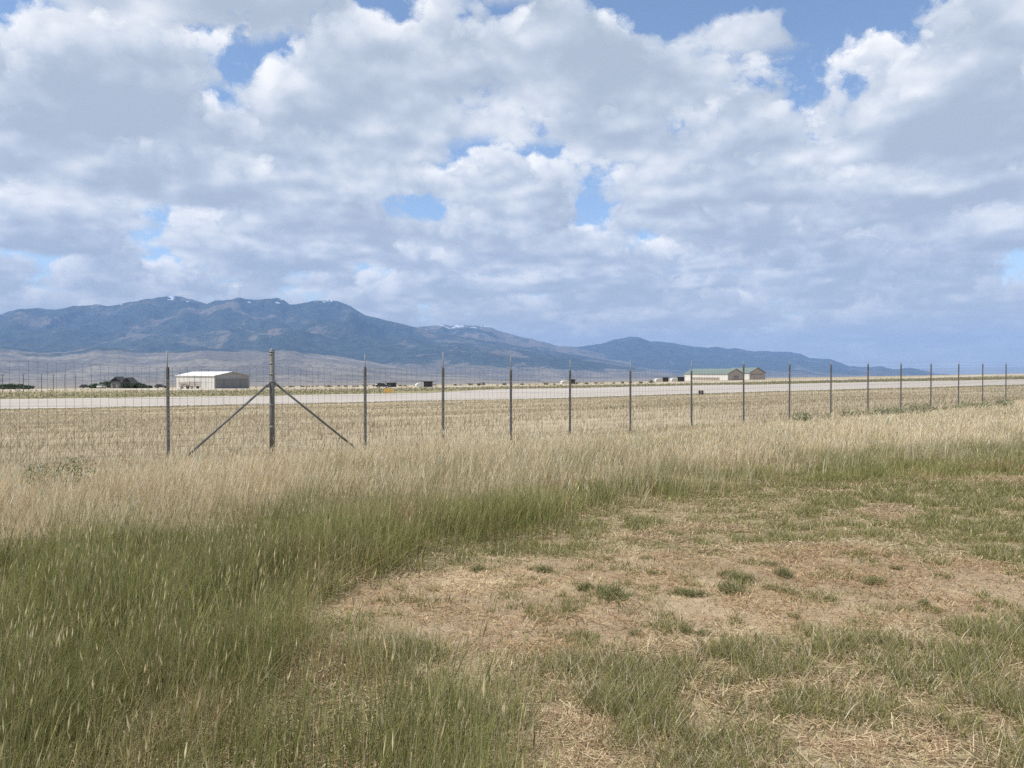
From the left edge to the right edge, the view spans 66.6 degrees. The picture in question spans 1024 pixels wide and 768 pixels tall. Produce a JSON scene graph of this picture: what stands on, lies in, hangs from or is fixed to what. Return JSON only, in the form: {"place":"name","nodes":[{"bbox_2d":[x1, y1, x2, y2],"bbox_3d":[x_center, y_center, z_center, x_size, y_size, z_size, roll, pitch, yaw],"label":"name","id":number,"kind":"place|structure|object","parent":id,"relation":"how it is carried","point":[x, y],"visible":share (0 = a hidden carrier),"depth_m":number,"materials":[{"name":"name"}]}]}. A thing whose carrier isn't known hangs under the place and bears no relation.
{"place":"outdoors","nodes":[
{"label":"outdoors","id":0,"kind":"place"},
{"bbox_2d":[0,345,541,381],"bbox_3d":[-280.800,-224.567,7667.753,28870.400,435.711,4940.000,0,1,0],"label":"hills","id":1,"kind":"structure","parent":0,"point":[256,367],"depth_m":7029.96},
{"bbox_2d":[0,296,675,373],"bbox_3d":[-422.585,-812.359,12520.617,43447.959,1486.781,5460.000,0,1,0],"label":"mountains","id":2,"kind":"structure","parent":0,"point":[180,315],"depth_m":13095.22,"materials":[{"name":"blue stone"}]},
{"bbox_2d":[0,327,683,378],"bbox_3d":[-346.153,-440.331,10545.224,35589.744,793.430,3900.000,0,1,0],"label":"mountains","id":3,"kind":"structure","parent":0,"point":[372,350],"depth_m":10588.89,"materials":[{"name":"blue stone"}]},
{"bbox_2d":[0,443,1023,767],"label":"green grass","id":4,"kind":"structure","parent":0,"point":[104,583],"depth_m":4.26,"materials":[{"name":"green plant"}]},
{"bbox_2d":[0,374,1023,767],"bbox_3d":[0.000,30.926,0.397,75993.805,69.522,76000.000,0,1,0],"label":"ground","id":5,"kind":"structure","parent":0,"point":[702,578],"depth_m":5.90,"materials":[{"name":"beige plant"}]},
{"bbox_2d":[0,384,9,389],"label":"bush","id":6,"kind":"object","parent":5,"relation":"on","point":[5,386],"visible":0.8,"depth_m":252.54,"materials":[{"name":"green plant"}]},
{"bbox_2d":[3,383,30,388],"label":"bush","id":7,"kind":"object","parent":5,"relation":"on","point":[15,385],"visible":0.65,"depth_m":254.47,"materials":[{"name":"green plant"}]},
{"bbox_2d":[8,385,35,388],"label":"bush","id":8,"kind":"object","parent":5,"relation":"on","point":[25,387],"visible":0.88,"depth_m":255.60,"materials":[{"name":"green plant"}]},
{"bbox_2d":[22,456,97,490],"bbox_3d":[-5.992,1.226,10.286,0.942,0.562,0.590,0,1,-13],"label":"leafy plant","id":9,"kind":"object","parent":5,"relation":"on","point":[72,462],"visible":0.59,"depth_m":10.24,"materials":[{"name":"green plant"}]},
{"bbox_2d":[2,374,140,392],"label":"perimeter fence","id":10,"kind":"object","parent":5,"relation":"on","point":[49,378],"visible":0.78,"depth_m":202.94,"materials":[{"name":"metal"}]},
{"bbox_2d":[79,384,89,387],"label":"parked car","id":11,"kind":"object","parent":5,"relation":"on","point":[83,385],"visible":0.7,"depth_m":304.21,"materials":[{"name":"paint"}]},
{"bbox_2d":[90,383,110,387],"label":"bush","id":12,"kind":"object","parent":5,"relation":"on","point":[96,384],"visible":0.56,"depth_m":298.34,"materials":[{"name":"green plant"}]},
{"bbox_2d":[110,382,120,387],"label":"shed","id":13,"kind":"structure","parent":5,"relation":"on","point":[115,384],"depth_m":292.18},
{"bbox_2d":[108,377,124,387],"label":"house","id":14,"kind":"structure","parent":5,"relation":"on","point":[117,379],"depth_m":306.37,"materials":[{"name":"grey"}]},
{"bbox_2d":[121,383,132,387],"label":"bush","id":15,"kind":"object","parent":5,"relation":"on","point":[128,385],"visible":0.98,"depth_m":295.30,"materials":[{"name":"green plant"}]},
{"bbox_2d":[121,377,137,387],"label":"house","id":16,"kind":"structure","parent":5,"relation":"on","point":[132,380],"depth_m":300.32,"materials":[{"name":"grey"}]},
{"bbox_2d":[134,382,145,387],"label":"bush","id":17,"kind":"object","parent":5,"relation":"on","point":[138,384],"visible":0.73,"depth_m":301.08,"materials":[{"name":"green plant"}]},
{"bbox_2d":[154,384,165,387],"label":"parked car","id":18,"kind":"object","parent":5,"relation":"on","point":[159,385],"visible":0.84,"depth_m":299.23,"materials":[{"name":"paint"}]},
{"bbox_2d":[179,382,190,388],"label":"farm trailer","id":19,"kind":"object","parent":5,"relation":"on","point":[182,385],"visible":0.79,"depth_m":255.50,"materials":[{"name":"metal"}]},
{"bbox_2d":[190,382,200,388],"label":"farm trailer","id":20,"kind":"object","parent":5,"relation":"on","point":[192,386],"visible":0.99,"depth_m":251.57,"materials":[{"name":"metal"}]},
{"bbox_2d":[175,371,250,388],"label":"hangar","id":21,"kind":"structure","parent":5,"relation":"on","point":[219,380],"depth_m":255.72,"materials":[{"name":"metal"}]},
{"bbox_2d":[215,378,247,388],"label":"door","id":22,"kind":"structure","parent":21,"relation":"in","point":[220,382],"depth_m":254.12,"materials":[{"name":"grey metal"}]},
{"bbox_2d":[384,388,392,393],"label":"airfield sign","id":23,"kind":"object","parent":5,"relation":"on","point":[388,390],"visible":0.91,"depth_m":170.84,"materials":[{"name":"metal"}]},
{"bbox_2d":[386,383,396,386],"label":"shed","id":24,"kind":"structure","parent":5,"relation":"on","point":[393,384],"depth_m":262.86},
{"bbox_2d":[387,383,395,386],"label":"door","id":25,"kind":"structure","parent":24,"relation":"in","point":[391,384],"depth_m":262.83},
{"bbox_2d":[415,381,433,386],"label":"shed","id":26,"kind":"structure","parent":5,"relation":"on","point":[425,383],"depth_m":250.34,"materials":[{"name":"white metal"}]},
{"bbox_2d":[424,382,431,386],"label":"door","id":27,"kind":"structure","parent":26,"relation":"in","point":[426,384],"depth_m":250.61,"materials":[{"name":"grey metal"}]},
{"bbox_2d":[463,562,488,572],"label":"weed","id":28,"kind":"object","parent":5,"relation":"on","point":[476,568],"visible":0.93,"depth_m":6.41,"materials":[{"name":"green plant"}]},
{"bbox_2d":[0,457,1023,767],"bbox_3d":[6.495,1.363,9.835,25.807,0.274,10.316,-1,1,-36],"label":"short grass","id":29,"kind":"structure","parent":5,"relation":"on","point":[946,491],"depth_m":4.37,"materials":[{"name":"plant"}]},
{"bbox_2d":[0,384,1023,472],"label":"field grass","id":30,"kind":"structure","parent":5,"relation":"on","point":[209,418],"depth_m":40.73,"materials":[{"name":"beige plant"}]},
{"bbox_2d":[0,343,1023,464],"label":"wildlife fence","id":31,"kind":"object","parent":5,"relation":"on","point":[271,383],"visible":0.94,"depth_m":20.81,"materials":[{"name":"metal"}]},
{"bbox_2d":[0,376,1023,398],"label":"verge grass","id":32,"kind":"structure","parent":5,"relation":"on","point":[379,390],"depth_m":207.72,"materials":[{"name":"plant"}]},
{"bbox_2d":[0,380,1023,408],"bbox_3d":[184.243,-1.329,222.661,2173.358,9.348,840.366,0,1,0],"label":"runway","id":33,"kind":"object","parent":5,"relation":"on","point":[68,403],"visible":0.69,"depth_m":147.96,"materials":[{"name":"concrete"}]},
{"bbox_2d":[1,384,1007,408],"bbox_3d":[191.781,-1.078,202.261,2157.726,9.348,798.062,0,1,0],"label":"edge line","id":34,"kind":"object","parent":33,"relation":"on","point":[494,399],"visible":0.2,"depth_m":133.44,"materials":[{"name":"white paint"}]},
{"bbox_2d":[1,379,1023,399],"bbox_3d":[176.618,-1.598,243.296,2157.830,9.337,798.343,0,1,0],"label":"edge line","id":35,"kind":"object","parent":33,"relation":"on","point":[453,392],"visible":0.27,"depth_m":169.68,"materials":[{"name":"white paint"}]},
{"bbox_2d":[0,375,1023,390],"bbox_3d":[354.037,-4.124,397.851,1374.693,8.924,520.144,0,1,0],"label":"runway","id":36,"kind":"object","parent":5,"relation":"on","point":[487,386],"visible":0.42,"depth_m":256.99,"materials":[{"name":"grey asphalt"}]},
{"bbox_2d":[376,383,389,387],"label":"parked car","id":37,"kind":"object","parent":36,"relation":"on","point":[378,385],"visible":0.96,"depth_m":245.19,"materials":[{"name":"paint"}]},
{"bbox_2d":[533,561,557,573],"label":"weed","id":38,"kind":"object","parent":5,"relation":"on","point":[544,568],"visible":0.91,"depth_m":6.33,"materials":[{"name":"green plant"}]},
{"bbox_2d":[557,605,575,613],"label":"weed","id":39,"kind":"object","parent":5,"relation":"on","point":[568,607],"visible":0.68,"depth_m":5.26,"materials":[{"name":"green plant"}]},
{"bbox_2d":[560,379,575,383],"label":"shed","id":40,"kind":"structure","parent":5,"relation":"on","point":[572,381],"depth_m":330.20,"materials":[{"name":"white metal"}]},
{"bbox_2d":[570,579,596,591],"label":"weed","id":41,"kind":"object","parent":5,"relation":"on","point":[588,586],"visible":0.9,"depth_m":5.79,"materials":[{"name":"green plant"}]},
{"bbox_2d":[587,575,633,604],"bbox_3d":[0.699,1.478,5.583,0.375,0.098,0.633,0,1,5],"label":"weed","id":42,"kind":"object","parent":5,"relation":"on","point":[605,591],"visible":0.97,"depth_m":5.56,"materials":[{"name":"green plant"}]},
{"bbox_2d":[626,628,643,636],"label":"weed","id":43,"kind":"object","parent":5,"relation":"on","point":[632,632],"visible":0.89,"depth_m":4.78,"materials":[{"name":"green plant"}]},
{"bbox_2d":[648,570,661,575],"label":"weed","id":44,"kind":"object","parent":5,"relation":"on","point":[655,573],"visible":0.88,"depth_m":6.24,"materials":[{"name":"green plant"}]},
{"bbox_2d":[654,377,668,381],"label":"shed","id":45,"kind":"structure","parent":5,"relation":"on","point":[662,379],"depth_m":380.19,"materials":[{"name":"white metal"}]},
{"bbox_2d":[670,377,684,381],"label":"shed","id":46,"kind":"structure","parent":5,"relation":"on","point":[678,379],"depth_m":372.31,"materials":[{"name":"white metal"}]},
{"bbox_2d":[678,377,683,381],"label":"door","id":47,"kind":"structure","parent":46,"relation":"in","point":[680,379],"depth_m":372.82,"materials":[{"name":"black metal"}]},
{"bbox_2d":[675,622,697,635],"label":"weed","id":48,"kind":"object","parent":5,"relation":"on","point":[686,631],"visible":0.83,"depth_m":4.81,"materials":[{"name":"green plant"}]},
{"bbox_2d":[666,583,715,597],"bbox_3d":[1.291,1.496,5.674,0.443,0.066,0.302,0,1,2],"label":"weed","id":49,"kind":"object","parent":5,"relation":"on","point":[686,591],"visible":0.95,"depth_m":5.64,"materials":[{"name":"green plant"}]},
{"bbox_2d":[687,626,718,636],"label":"weed","id":50,"kind":"object","parent":5,"relation":"on","point":[702,631],"visible":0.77,"depth_m":4.77,"materials":[{"name":"green plant"}]},
{"bbox_2d":[692,377,718,380],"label":"board fence","id":51,"kind":"object","parent":5,"relation":"on","point":[701,378],"visible":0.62,"depth_m":412.13,"materials":[{"name":"beige wood"}]},
{"bbox_2d":[684,369,742,380],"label":"hangar","id":52,"kind":"structure","parent":5,"relation":"on","point":[723,374],"depth_m":410.26,"materials":[{"name":"beige metal"}]},
{"bbox_2d":[717,569,733,575],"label":"weed","id":53,"kind":"object","parent":5,"relation":"on","point":[722,572],"visible":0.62,"depth_m":6.21,"materials":[{"name":"green plant"}]},
{"bbox_2d":[711,577,752,595],"bbox_3d":[1.628,1.486,5.765,0.334,0.083,0.472,0,1,20],"label":"weed","id":54,"kind":"object","parent":5,"relation":"on","point":[728,585],"visible":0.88,"depth_m":5.72,"materials":[{"name":"green plant"}]},
{"bbox_2d":[721,569,755,583],"bbox_3d":[1.764,1.488,6.066,0.342,0.079,0.242,1,1,36],"label":"weed","id":55,"kind":"object","parent":5,"relation":"on","point":[745,576],"visible":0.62,"depth_m":6.05,"materials":[{"name":"green plant"}]},
{"bbox_2d":[730,368,765,379],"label":"hangar","id":56,"kind":"structure","parent":5,"relation":"on","point":[757,373],"depth_m":410.59,"materials":[{"name":"beige metal"}]},
{"bbox_2d":[751,374,763,379],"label":"door","id":57,"kind":"structure","parent":56,"relation":"in","point":[753,376],"depth_m":410.07,"materials":[{"name":"beige metal"}]},
{"bbox_2d":[755,558,780,566],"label":"weed","id":58,"kind":"object","parent":5,"relation":"on","point":[768,562],"visible":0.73,"depth_m":6.54,"materials":[{"name":"green plant"}]},
{"bbox_2d":[759,582,778,590],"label":"weed","id":59,"kind":"object","parent":5,"relation":"on","point":[770,586],"visible":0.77,"depth_m":5.80,"materials":[{"name":"green plant"}]},
{"bbox_2d":[771,564,796,579],"bbox_3d":[2.147,1.469,6.151,0.190,0.119,0.224,1,1,43],"label":"weed","id":60,"kind":"object","parent":5,"relation":"on","point":[784,572],"visible":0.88,"depth_m":6.14,"materials":[{"name":"green plant"}]},
{"bbox_2d":[777,586,798,595],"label":"weed","id":61,"kind":"object","parent":5,"relation":"on","point":[789,589],"visible":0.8,"depth_m":5.68,"materials":[{"name":"green plant"}]},
{"bbox_2d":[786,611,800,618],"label":"weed","id":62,"kind":"object","parent":5,"relation":"on","point":[795,614],"visible":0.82,"depth_m":5.12,"materials":[{"name":"green plant"}]},
{"bbox_2d":[792,412,831,421],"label":"leafy plant","id":63,"kind":"object","parent":5,"relation":"on","point":[804,417],"visible":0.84,"depth_m":30.50,"materials":[{"name":"green plant"}]},
{"bbox_2d":[820,593,837,601],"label":"weed","id":64,"kind":"object","parent":5,"relation":"on","point":[832,598],"visible":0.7,"depth_m":5.52,"materials":[{"name":"green plant"}]},
{"bbox_2d":[838,642,854,653],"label":"weed","id":65,"kind":"object","parent":5,"relation":"on","point":[846,647],"visible":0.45,"depth_m":4.48,"materials":[{"name":"green plant"}]},
{"bbox_2d":[839,407,863,418],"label":"leafy plant","id":66,"kind":"object","parent":5,"relation":"on","point":[846,412],"visible":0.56,"depth_m":33.04,"materials":[{"name":"green plant"}]},
{"bbox_2d":[854,573,888,584],"bbox_3d":[2.754,1.492,5.990,0.375,0.070,0.256,-1,1,-45],"label":"weed","id":67,"kind":"object","parent":5,"relation":"on","point":[871,579],"visible":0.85,"depth_m":5.96,"materials":[{"name":"green plant"}]},
{"bbox_2d":[864,405,893,415],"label":"leafy plant","id":68,"kind":"object","parent":5,"relation":"on","point":[883,411],"visible":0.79,"depth_m":34.93,"materials":[{"name":"green plant"}]},
{"bbox_2d":[887,564,907,570],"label":"weed","id":69,"kind":"object","parent":5,"relation":"on","point":[895,568],"visible":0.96,"depth_m":6.38,"materials":[{"name":"green plant"}]},
{"bbox_2d":[888,407,921,414],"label":"leafy plant","id":70,"kind":"object","parent":5,"relation":"on","point":[897,411],"visible":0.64,"depth_m":36.82,"materials":[{"name":"green plant"}]},
{"bbox_2d":[896,402,936,412],"bbox_3d":[19.951,1.182,39.011,2.369,0.612,1.854,0,1,-13],"label":"leafy plant","id":71,"kind":"object","parent":5,"relation":"on","point":[925,407],"visible":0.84,"depth_m":38.69,"materials":[{"name":"green plant"}]},
{"bbox_2d":[916,596,937,607],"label":"weed","id":72,"kind":"object","parent":5,"relation":"on","point":[924,602],"visible":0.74,"depth_m":5.41,"materials":[{"name":"green plant"}]},
{"bbox_2d":[937,404,976,410],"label":"leafy plant","id":73,"kind":"object","parent":5,"relation":"on","point":[960,407],"visible":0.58,"depth_m":38.93,"materials":[{"name":"green plant"}]},
{"bbox_2d":[956,401,992,408],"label":"leafy plant","id":74,"kind":"object","parent":5,"relation":"on","point":[982,404],"visible":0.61,"depth_m":40.17,"materials":[{"name":"green plant"}]},
{"bbox_2d":[992,399,1015,406],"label":"leafy plant","id":75,"kind":"object","parent":5,"relation":"on","point":[999,402],"visible":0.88,"depth_m":41.63,"materials":[{"name":"green plant"}]},
{"bbox_2d":[0,396,1023,579],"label":"dry grass","id":76,"kind":"structure","parent":0,"point":[957,431],"depth_m":11.78,"materials":[{"name":"beige plant"}]},
{"bbox_2d":[0,0,1023,374],"label":"sky","id":77,"kind":"structure","parent":0,"point":[836,180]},
{"bbox_2d":[417,324,629,363],"bbox_3d":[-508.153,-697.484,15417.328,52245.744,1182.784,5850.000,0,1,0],"label":"mountains","id":78,"kind":"structure","parent":0,"point":[484,333],"depth_m":16158.96,"materials":[{"name":"blue stone"}]},
{"bbox_2d":[434,385,731,392],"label":"turning pad","id":79,"kind":"object","parent":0,"point":[575,388],"visible":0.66,"depth_m":192.05,"materials":[{"name":"concrete"}]},
{"bbox_2d":[573,337,948,376],"bbox_3d":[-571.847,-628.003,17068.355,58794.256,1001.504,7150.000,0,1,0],"label":"mountains","id":80,"kind":"structure","parent":0,"point":[660,355],"depth_m":16372.92,"materials":[{"name":"blue stone"}]}
]}

